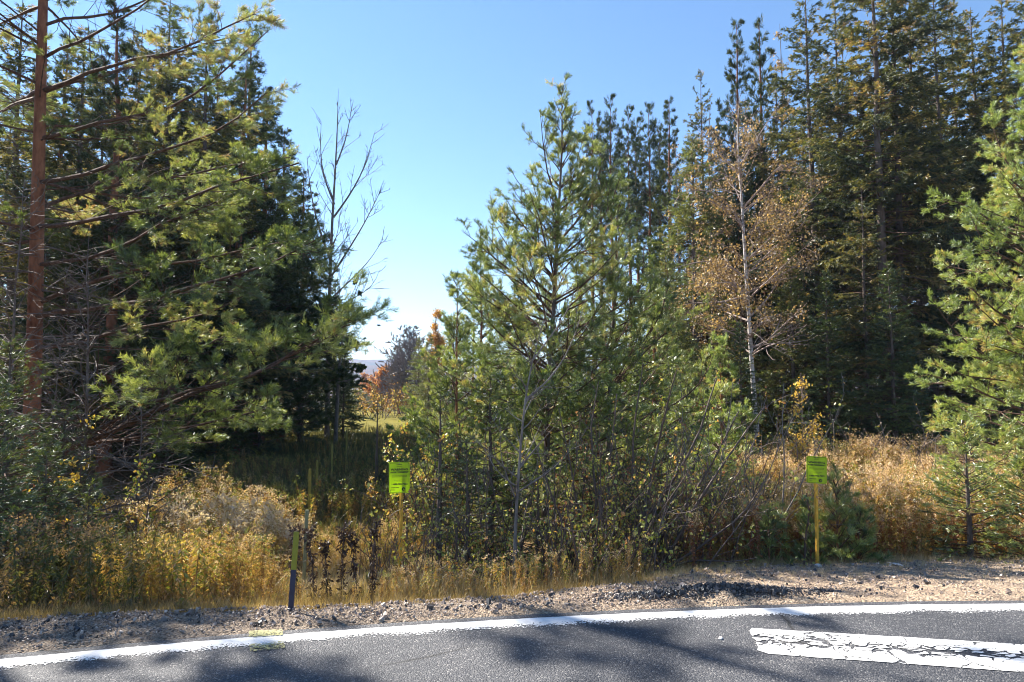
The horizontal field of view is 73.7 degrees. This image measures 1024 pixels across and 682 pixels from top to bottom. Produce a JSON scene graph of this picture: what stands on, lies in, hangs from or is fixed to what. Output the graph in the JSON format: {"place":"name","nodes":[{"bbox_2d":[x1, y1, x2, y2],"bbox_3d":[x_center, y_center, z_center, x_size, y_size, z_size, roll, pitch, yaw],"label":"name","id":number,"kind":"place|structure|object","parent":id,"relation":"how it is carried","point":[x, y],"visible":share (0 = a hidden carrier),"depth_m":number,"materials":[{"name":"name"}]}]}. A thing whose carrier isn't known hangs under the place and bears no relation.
{"place":"outdoors","nodes":[
{"label":"outdoors","id":0,"kind":"place"},
{"bbox_2d":[101,512,480,607],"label":"golden grass","id":1,"kind":"structure","parent":0,"point":[333,572],"depth_m":5.64,"materials":[{"name":"yellow plant"}]},
{"bbox_2d":[171,423,508,562],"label":"shaded meadow grass","id":2,"kind":"structure","parent":0,"point":[300,450],"depth_m":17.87,"materials":[{"name":"green plant"}]},
{"bbox_2d":[0,359,1007,607],"bbox_3d":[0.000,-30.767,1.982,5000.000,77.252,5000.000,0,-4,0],"label":"ground","id":3,"kind":"structure","parent":0,"point":[370,369],"depth_m":20.67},
{"bbox_2d":[0,488,90,610],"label":"fir tree","id":4,"kind":"object","parent":3,"relation":"on","point":[14,527],"visible":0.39,"depth_m":6.31,"materials":[{"name":"green plant"}]},
{"bbox_2d":[0,443,103,609],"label":"fir tree","id":5,"kind":"object","parent":3,"relation":"on","point":[55,497],"visible":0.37,"depth_m":7.31,"materials":[{"name":"green plant"}]},
{"bbox_2d":[0,0,105,434],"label":"spruce tree","id":6,"kind":"object","parent":3,"relation":"on","point":[18,61],"visible":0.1,"depth_m":24.31,"materials":[{"name":"green plant"}]},
{"bbox_2d":[0,28,107,396],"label":"pine tree","id":7,"kind":"object","parent":3,"relation":"on","point":[66,62],"visible":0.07,"depth_m":29.46,"materials":[{"name":"green plant"}]},
{"bbox_2d":[0,169,111,500],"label":"dead sapling","id":8,"kind":"object","parent":3,"relation":"on","point":[15,302],"visible":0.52,"depth_m":11.06,"materials":[{"name":"brown plant"}]},
{"bbox_2d":[0,375,113,609],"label":"fir tree","id":9,"kind":"object","parent":3,"relation":"on","point":[14,496],"visible":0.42,"depth_m":6.95,"materials":[{"name":"green plant"}]},
{"bbox_2d":[0,334,139,572],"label":"fir tree","id":10,"kind":"object","parent":3,"relation":"on","point":[36,439],"visible":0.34,"depth_m":8.63,"materials":[{"name":"green plant"}]},
{"bbox_2d":[0,400,145,549],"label":"fir tree","id":11,"kind":"object","parent":3,"relation":"on","point":[78,442],"visible":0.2,"depth_m":9.35,"materials":[{"name":"green plant"}]},
{"bbox_2d":[0,500,162,615],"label":"shaded undergrowth","id":12,"kind":"object","parent":3,"relation":"on","point":[86,564],"visible":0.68,"depth_m":5.38,"materials":[{"name":"green plant"}]},
{"bbox_2d":[0,23,191,475],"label":"spruce tree","id":13,"kind":"object","parent":3,"relation":"on","point":[79,106],"visible":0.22,"depth_m":20.74,"materials":[{"name":"green plant"}]},
{"bbox_2d":[2,226,217,529],"bbox_3d":[-6.202,0.933,10.551,3.130,5.387,3.205,2,-4,-28],"label":"dead sapling","id":14,"kind":"object","parent":3,"relation":"on","point":[87,348],"visible":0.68,"depth_m":10.40,"materials":[{"name":"brown plant"}]},
{"bbox_2d":[0,0,252,477],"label":"pine tree","id":15,"kind":"object","parent":3,"relation":"on","point":[109,360],"visible":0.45,"depth_m":19.58,"materials":[{"name":"green plant"}]},
{"bbox_2d":[44,27,211,464],"bbox_3d":[-13.472,-3.480,24.304,6.803,16.003,5.866,-4,-5,43],"label":"spruce tree","id":16,"kind":"object","parent":3,"relation":"on","point":[137,143],"visible":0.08,"depth_m":24.02,"materials":[{"name":"green plant"}]},
{"bbox_2d":[51,343,226,539],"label":"dead sapling","id":17,"kind":"object","parent":3,"relation":"on","point":[121,462],"visible":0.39,"depth_m":9.08,"materials":[{"name":"brown plant"}]},
{"bbox_2d":[85,452,200,552],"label":"leafy sapling","id":18,"kind":"object","parent":3,"relation":"on","point":[148,506],"visible":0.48,"depth_m":8.14,"materials":[{"name":"green plant"}]},
{"bbox_2d":[18,0,289,467],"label":"spruce tree","id":19,"kind":"object","parent":3,"relation":"on","point":[159,83],"visible":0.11,"depth_m":22.98,"materials":[{"name":"green plant"}]},
{"bbox_2d":[128,331,203,484],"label":"spruce tree","id":20,"kind":"object","parent":3,"relation":"on","point":[181,455],"visible":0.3,"depth_m":18.79,"materials":[{"name":"green plant"}]},
{"bbox_2d":[88,519,250,610],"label":"olive weeds","id":21,"kind":"object","parent":3,"relation":"on","point":[142,569],"visible":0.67,"depth_m":5.31,"materials":[{"name":"yellow plant"}]},
{"bbox_2d":[61,24,332,471],"bbox_3d":[-10.089,-2.575,22.426,8.263,15.849,6.923,0,-4,5],"label":"spruce tree","id":22,"kind":"object","parent":3,"relation":"on","point":[220,121],"visible":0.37,"depth_m":21.83,"materials":[{"name":"green plant"}]},
{"bbox_2d":[0,0,398,524],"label":"pine tree","id":23,"kind":"object","parent":3,"relation":"on","point":[36,300],"visible":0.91,"depth_m":10.75,"materials":[{"name":"green plant"}]},
{"bbox_2d":[125,483,318,577],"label":"fluffy seed heads","id":24,"kind":"object","parent":3,"relation":"on","point":[252,511],"visible":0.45,"depth_m":7.54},
{"bbox_2d":[116,57,354,469],"bbox_3d":[-9.635,-2.887,24.040,7.819,14.841,8.705,0,-4,0],"label":"pine tree","id":25,"kind":"object","parent":3,"relation":"on","point":[296,388],"visible":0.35,"depth_m":24.18,"materials":[{"name":"green plant"}]},
{"bbox_2d":[178,33,348,440],"bbox_3d":[-11.020,-4.057,27.972,8.158,17.674,7.397,2,-4,-27],"label":"pine tree","id":26,"kind":"object","parent":3,"relation":"on","point":[277,129],"visible":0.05,"depth_m":27.92,"materials":[{"name":"green plant"}]},
{"bbox_2d":[119,461,414,604],"bbox_3d":[-3.265,2.469,8.387,4.414,1.585,7.310,1,-4,-15],"label":"goldenrod thicket","id":27,"kind":"object","parent":3,"relation":"on","point":[259,562],"visible":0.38,"depth_m":6.61,"materials":[{"name":"yellow plant"}]},
{"bbox_2d":[182,85,353,450],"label":"pine tree","id":28,"kind":"object","parent":3,"relation":"on","point":[275,205],"visible":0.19,"depth_m":27.24,"materials":[{"name":"green plant"}]},
{"bbox_2d":[246,125,368,443],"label":"pine tree","id":29,"kind":"object","parent":3,"relation":"on","point":[299,197],"visible":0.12,"depth_m":30.95,"materials":[{"name":"green plant"}]},
{"bbox_2d":[295,99,392,436],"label":"bare tree","id":30,"kind":"object","parent":3,"relation":"on","point":[326,426],"visible":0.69,"depth_m":33.45,"materials":[{"name":"grey plant"}]},
{"bbox_2d":[327,483,446,591],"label":"bare shrub","id":31,"kind":"object","parent":3,"relation":"on","point":[380,565],"visible":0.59,"depth_m":6.10,"materials":[{"name":"brown plant"}]},
{"bbox_2d":[389,462,409,584],"bbox_3d":[-1.031,1.837,6.215,0.193,1.463,0.050,1,-4,-8],"label":"warning sign","id":32,"kind":"object","parent":3,"relation":"on","point":[399,477],"visible":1,"depth_m":6.23,"materials":[{"name":"green metal"}]},
{"bbox_2d":[368,325,451,406],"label":"bare tree","id":33,"kind":"object","parent":3,"relation":"on","point":[402,362],"visible":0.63,"depth_m":61.43,"materials":[{"name":"grey plant"}]},
{"bbox_2d":[388,455,473,587],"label":"shrub","id":34,"kind":"object","parent":3,"relation":"on","point":[435,529],"visible":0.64,"depth_m":6.41,"materials":[{"name":"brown plant"}]},
{"bbox_2d":[339,410,526,549],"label":"leafy shrub","id":35,"kind":"object","parent":3,"relation":"on","point":[416,475],"visible":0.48,"depth_m":10.47,"materials":[{"name":"green plant"}]},
{"bbox_2d":[390,386,497,574],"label":"fir tree","id":36,"kind":"object","parent":3,"relation":"on","point":[438,494],"visible":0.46,"depth_m":8.19,"materials":[{"name":"green plant"}]},
{"bbox_2d":[238,534,652,605],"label":"brown roadside weeds","id":37,"kind":"object","parent":3,"relation":"on","point":[535,569],"visible":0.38,"depth_m":5.37,"materials":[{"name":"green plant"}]},
{"bbox_2d":[373,269,524,520],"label":"pine tree","id":38,"kind":"object","parent":3,"relation":"on","point":[415,417],"visible":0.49,"depth_m":12.96,"materials":[{"name":"green plant"}]},
{"bbox_2d":[421,431,512,582],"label":"fir tree","id":39,"kind":"object","parent":3,"relation":"on","point":[467,492],"visible":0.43,"depth_m":7.30,"materials":[{"name":"green plant"}]},
{"bbox_2d":[385,250,561,492],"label":"pine tree","id":40,"kind":"object","parent":3,"relation":"on","point":[490,341],"visible":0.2,"depth_m":16.61,"materials":[{"name":"green plant"}]},
{"bbox_2d":[420,367,571,577],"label":"fir tree","id":41,"kind":"object","parent":3,"relation":"on","point":[495,477],"visible":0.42,"depth_m":8.46,"materials":[{"name":"green plant"}]},
{"bbox_2d":[403,406,588,583],"bbox_3d":[-0.348,1.633,6.500,1.166,2.014,2.710,2,-4,-28],"label":"bare shrub","id":42,"kind":"object","parent":3,"relation":"on","point":[482,499],"visible":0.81,"depth_m":6.58,"materials":[{"name":"brown plant"}]},
{"bbox_2d":[443,491,563,591],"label":"leafy shrub","id":43,"kind":"object","parent":3,"relation":"on","point":[476,555],"visible":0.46,"depth_m":6.68,"materials":[{"name":"green plant"}]},
{"bbox_2d":[0,535,1023,618],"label":"tall dry grass","id":44,"kind":"structure","parent":3,"relation":"on","point":[480,585],"depth_m":5.24,"materials":[{"name":"plant"}]},
{"bbox_2d":[463,285,588,578],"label":"bare sapling","id":45,"kind":"object","parent":3,"relation":"on","point":[520,463],"visible":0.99,"depth_m":6.25,"materials":[{"name":"grey plant"}]},
{"bbox_2d":[439,463,674,587],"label":"leafy shrub","id":46,"kind":"object","parent":3,"relation":"on","point":[586,533],"visible":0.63,"depth_m":6.80,"materials":[{"name":"green plant"}]},
{"bbox_2d":[433,72,685,566],"bbox_3d":[0.569,-0.136,9.252,3.322,7.216,3.635,0,-4,0],"label":"pine tree","id":47,"kind":"object","parent":3,"relation":"on","point":[516,315],"visible":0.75,"depth_m":9.04,"materials":[{"name":"green plant"}]},
{"bbox_2d":[463,413,712,587],"bbox_3d":[0.851,1.562,6.565,2.619,1.768,2.111,2,-4,-29],"label":"bare shrub","id":48,"kind":"object","parent":3,"relation":"on","point":[649,518],"visible":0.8,"depth_m":6.27,"materials":[{"name":"brown plant"}]},
{"bbox_2d":[564,99,622,432],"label":"pine tree","id":49,"kind":"object","parent":3,"relation":"on","point":[606,156],"visible":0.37,"depth_m":30.40,"materials":[{"name":"green plant"}]},
{"bbox_2d":[520,490,674,581],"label":"leafy shrub","id":50,"kind":"object","parent":3,"relation":"on","point":[621,539],"visible":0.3,"depth_m":6.84,"materials":[{"name":"green plant"}]},
{"bbox_2d":[584,93,643,376],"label":"pine tree","id":51,"kind":"object","parent":3,"relation":"on","point":[618,146],"visible":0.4,"depth_m":31.44,"materials":[{"name":"green plant"}]},
{"bbox_2d":[486,174,743,555],"bbox_3d":[1.325,0.312,9.797,3.513,5.649,3.399,2,-4,-27],"label":"pine tree","id":52,"kind":"object","parent":3,"relation":"on","point":[633,359],"visible":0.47,"depth_m":9.84,"materials":[{"name":"green plant"}]},
{"bbox_2d":[605,104,654,347],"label":"pine tree","id":53,"kind":"object","parent":3,"relation":"on","point":[631,130],"visible":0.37,"depth_m":33.40,"materials":[{"name":"green plant"}]},
{"bbox_2d":[545,393,730,578],"bbox_3d":[1.499,1.746,8.496,2.259,2.293,2.572,0,-4,0],"label":"leafy shrub","id":54,"kind":"object","parent":3,"relation":"on","point":[627,471],"visible":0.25,"depth_m":8.43,"materials":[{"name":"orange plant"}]},
{"bbox_2d":[524,278,767,545],"bbox_3d":[2.075,1.226,10.695,3.835,4.608,3.494,0,-4,0],"label":"pine tree","id":55,"kind":"object","parent":3,"relation":"on","point":[674,348],"visible":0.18,"depth_m":10.82,"materials":[{"name":"green plant"}]},
{"bbox_2d":[620,102,675,288],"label":"pine tree","id":56,"kind":"object","parent":3,"relation":"on","point":[653,140],"visible":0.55,"depth_m":32.50,"materials":[{"name":"green plant"}]},
{"bbox_2d":[516,345,789,574],"bbox_3d":[1.470,1.248,7.095,2.666,2.486,1.334,-1,-4,16],"label":"bare shrub","id":57,"kind":"object","parent":3,"relation":"on","point":[682,530],"visible":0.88,"depth_m":6.94,"materials":[{"name":"brown plant"}]},
{"bbox_2d":[623,243,711,490],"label":"spruce tree","id":58,"kind":"object","parent":3,"relation":"on","point":[670,290],"visible":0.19,"depth_m":16.96,"materials":[{"name":"green plant"}]},
{"bbox_2d":[617,97,739,433],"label":"pine tree","id":59,"kind":"object","parent":3,"relation":"on","point":[663,196],"visible":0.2,"depth_m":27.39,"materials":[{"name":"green plant"}]},
{"bbox_2d":[567,406,806,579],"bbox_3d":[1.845,1.633,7.165,2.569,1.953,1.887,-1,-4,11],"label":"bare shrub","id":60,"kind":"object","parent":3,"relation":"on","point":[796,478],"visible":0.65,"depth_m":6.74,"materials":[{"name":"brown plant"}]},
{"bbox_2d":[557,423,818,571],"bbox_3d":[1.869,1.780,7.808,2.730,1.691,2.788,0,-4,0],"label":"leafy shrub","id":61,"kind":"object","parent":3,"relation":"on","point":[805,497],"visible":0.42,"depth_m":7.20,"materials":[{"name":"green plant"}]},
{"bbox_2d":[637,129,789,447],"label":"spruce tree","id":62,"kind":"object","parent":3,"relation":"on","point":[708,228],"visible":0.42,"depth_m":22.00,"materials":[{"name":"green plant"}]},
{"bbox_2d":[664,69,764,410],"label":"spruce tree","id":63,"kind":"object","parent":3,"relation":"on","point":[693,124],"visible":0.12,"depth_m":27.36,"materials":[{"name":"green plant"}]},
{"bbox_2d":[670,113,760,380],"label":"spruce tree","id":64,"kind":"object","parent":3,"relation":"on","point":[726,232],"visible":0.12,"depth_m":24.42,"materials":[{"name":"green plant"}]},
{"bbox_2d":[658,331,789,512],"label":"pine tree","id":65,"kind":"object","parent":3,"relation":"on","point":[721,356],"visible":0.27,"depth_m":12.40,"materials":[{"name":"green plant"}]},
{"bbox_2d":[611,373,858,568],"bbox_3d":[2.351,1.510,7.786,1.656,2.329,2.827,3,-5,-43],"label":"bare shrub","id":66,"kind":"object","parent":3,"relation":"on","point":[756,478],"visible":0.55,"depth_m":7.61,"materials":[{"name":"brown plant"}]},
{"bbox_2d":[648,98,828,444],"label":"birch tree","id":67,"kind":"object","parent":3,"relation":"on","point":[723,265],"visible":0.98,"depth_m":18.87,"materials":[{"name":"orange plant"}]},
{"bbox_2d":[710,322,776,459],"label":"spruce tree","id":68,"kind":"object","parent":3,"relation":"on","point":[746,371],"visible":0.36,"depth_m":15.88,"materials":[{"name":"green plant"}]},
{"bbox_2d":[694,17,796,431],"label":"pine tree","id":69,"kind":"object","parent":3,"relation":"on","point":[724,129],"visible":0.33,"depth_m":26.29,"materials":[{"name":"green plant"}]},
{"bbox_2d":[744,499,793,564],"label":"pine seedling","id":70,"kind":"object","parent":3,"relation":"on","point":[771,544],"visible":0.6,"depth_m":6.96,"materials":[{"name":"green plant"}]},
{"bbox_2d":[708,14,838,444],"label":"pine tree","id":71,"kind":"object","parent":3,"relation":"on","point":[759,64],"visible":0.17,"depth_m":27.99,"materials":[{"name":"green plant"}]},
{"bbox_2d":[726,81,832,440],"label":"spruce tree","id":72,"kind":"object","parent":3,"relation":"on","point":[762,167],"visible":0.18,"depth_m":25.36,"materials":[{"name":"green plant"}]},
{"bbox_2d":[748,244,848,456],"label":"spruce tree","id":73,"kind":"object","parent":3,"relation":"on","point":[792,376],"visible":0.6,"depth_m":19.47,"materials":[{"name":"green plant"}]},
{"bbox_2d":[758,166,856,451],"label":"spruce tree","id":74,"kind":"object","parent":3,"relation":"on","point":[819,262],"visible":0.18,"depth_m":22.94,"materials":[{"name":"green plant"}]},
{"bbox_2d":[780,496,844,564],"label":"pine seedling","id":75,"kind":"object","parent":3,"relation":"on","point":[804,506],"visible":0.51,"depth_m":7.06,"materials":[{"name":"green plant"}]},
{"bbox_2d":[785,269,876,466],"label":"spruce tree","id":76,"kind":"object","parent":3,"relation":"on","point":[821,369],"visible":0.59,"depth_m":18.34,"materials":[{"name":"green plant"}]},
{"bbox_2d":[721,0,942,443],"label":"spruce tree","id":77,"kind":"object","parent":3,"relation":"on","point":[806,53],"visible":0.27,"depth_m":23.11,"materials":[{"name":"green plant"}]},
{"bbox_2d":[797,461,876,565],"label":"pine seedling","id":78,"kind":"object","parent":3,"relation":"on","point":[845,512],"visible":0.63,"depth_m":7.11,"materials":[{"name":"green plant"}]},
{"bbox_2d":[661,428,1023,569],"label":"golden weed field","id":79,"kind":"structure","parent":3,"relation":"on","point":[873,484],"depth_m":8.46,"materials":[{"name":"yellow plant"}]},
{"bbox_2d":[668,493,1023,571],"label":"rusty weeds","id":80,"kind":"object","parent":3,"relation":"on","point":[758,517],"visible":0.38,"depth_m":7.14,"materials":[{"name":"brown plant"}]},
{"bbox_2d":[775,0,916,442],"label":"spruce tree","id":81,"kind":"object","parent":3,"relation":"on","point":[831,34],"visible":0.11,"depth_m":26.61,"materials":[{"name":"green plant"}]},
{"bbox_2d":[830,496,893,563],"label":"pine seedling","id":82,"kind":"object","parent":3,"relation":"on","point":[862,521],"visible":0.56,"depth_m":7.15,"materials":[{"name":"green plant"}]},
{"bbox_2d":[809,181,935,457],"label":"spruce tree","id":83,"kind":"object","parent":3,"relation":"on","point":[863,244],"visible":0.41,"depth_m":19.41,"materials":[{"name":"green plant"}]},
{"bbox_2d":[771,0,1014,451],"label":"spruce tree","id":84,"kind":"object","parent":3,"relation":"on","point":[932,318],"visible":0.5,"depth_m":20.95,"materials":[{"name":"green plant"}]},
{"bbox_2d":[844,261,950,465],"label":"spruce tree","id":85,"kind":"object","parent":3,"relation":"on","point":[897,428],"visible":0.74,"depth_m":17.86,"materials":[{"name":"green plant"}]},
{"bbox_2d":[809,0,997,453],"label":"spruce tree","id":86,"kind":"object","parent":3,"relation":"on","point":[901,113],"visible":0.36,"depth_m":21.70,"materials":[{"name":"green plant"}]},
{"bbox_2d":[831,0,991,446],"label":"spruce tree","id":87,"kind":"object","parent":3,"relation":"on","point":[917,54],"visible":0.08,"depth_m":28.19,"materials":[{"name":"green plant"}]},
{"bbox_2d":[856,0,1023,450],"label":"spruce tree","id":88,"kind":"object","parent":3,"relation":"on","point":[944,5],"visible":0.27,"depth_m":24.25,"materials":[{"name":"green plant"}]},
{"bbox_2d":[892,210,997,462],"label":"spruce tree","id":89,"kind":"object","parent":3,"relation":"on","point":[937,390],"visible":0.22,"depth_m":21.77,"materials":[{"name":"green plant"}]},
{"bbox_2d":[884,415,1023,563],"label":"young spruce tree","id":90,"kind":"object","parent":3,"relation":"on","point":[968,488],"visible":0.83,"depth_m":7.47,"materials":[{"name":"green plant"}]},
{"bbox_2d":[896,8,1023,443],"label":"spruce tree","id":91,"kind":"object","parent":3,"relation":"on","point":[977,60],"visible":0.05,"depth_m":25.53,"materials":[{"name":"green plant"}]},
{"bbox_2d":[903,37,1023,503],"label":"pine tree","id":92,"kind":"object","parent":3,"relation":"on","point":[1014,379],"visible":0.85,"depth_m":9.61,"materials":[{"name":"green plant"}]},
{"bbox_2d":[919,0,1023,439],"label":"spruce tree","id":93,"kind":"object","parent":3,"relation":"on","point":[998,82],"visible":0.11,"depth_m":24.51,"materials":[{"name":"green plant"}]},
{"bbox_2d":[921,0,1023,441],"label":"spruce tree","id":94,"kind":"object","parent":3,"relation":"on","point":[1003,91],"visible":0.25,"depth_m":22.74,"materials":[{"name":"green plant"}]},
{"bbox_2d":[950,445,1023,558],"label":"young spruce tree","id":95,"kind":"object","parent":3,"relation":"on","point":[1019,460],"visible":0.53,"depth_m":7.46,"materials":[{"name":"green plant"}]},
{"bbox_2d":[951,304,1023,453],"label":"spruce tree","id":96,"kind":"object","parent":3,"relation":"on","point":[1003,408],"visible":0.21,"depth_m":20.88,"materials":[{"name":"green plant"}]},
{"bbox_2d":[0,600,1023,681],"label":"road","id":97,"kind":"structure","parent":0,"point":[685,649],"depth_m":3.81,"materials":[{"name":"grey asphalt"}]},
{"bbox_2d":[0,604,1023,667],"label":"road edge line","id":98,"kind":"object","parent":97,"relation":"on","point":[178,647],"visible":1,"depth_m":4.27,"materials":[{"name":"white paint"}]},
{"bbox_2d":[750,628,1023,671],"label":"painted road marking","id":99,"kind":"object","parent":97,"relation":"on","point":[952,661],"visible":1,"depth_m":3.87,"materials":[{"name":"paint"}]},
{"bbox_2d":[0,558,1023,654],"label":"gravel shoulder","id":100,"kind":"object","parent":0,"point":[722,598],"visible":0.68,"depth_m":4.69},
{"bbox_2d":[0,557,1023,649],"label":"shoulder stones","id":101,"kind":"object","parent":100,"relation":"on","point":[382,617],"visible":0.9,"depth_m":4.65,"materials":[{"name":"grey gravel"}]},
{"bbox_2d":[1,558,1023,646],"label":"asphalt crumbs","id":102,"kind":"object","parent":100,"relation":"on","point":[488,600],"visible":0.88,"depth_m":4.66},
{"bbox_2d":[526,581,906,609],"bbox_3d":[1.544,1.836,5.096,3.190,0.190,0.795,0,-4,-6],"label":"broken asphalt rubble","id":103,"kind":"object","parent":100,"relation":"on","point":[740,589],"visible":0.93,"depth_m":4.86,"materials":[{"name":"grey asphalt"}]},
{"bbox_2d":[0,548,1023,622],"bbox_3d":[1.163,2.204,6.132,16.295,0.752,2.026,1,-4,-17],"label":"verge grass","id":104,"kind":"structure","parent":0,"point":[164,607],"depth_m":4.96,"materials":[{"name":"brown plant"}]},
{"bbox_2d":[0,0,1023,364],"label":"sky","id":105,"kind":"structure","parent":0,"point":[455,83],"materials":[{"name":"blue"}]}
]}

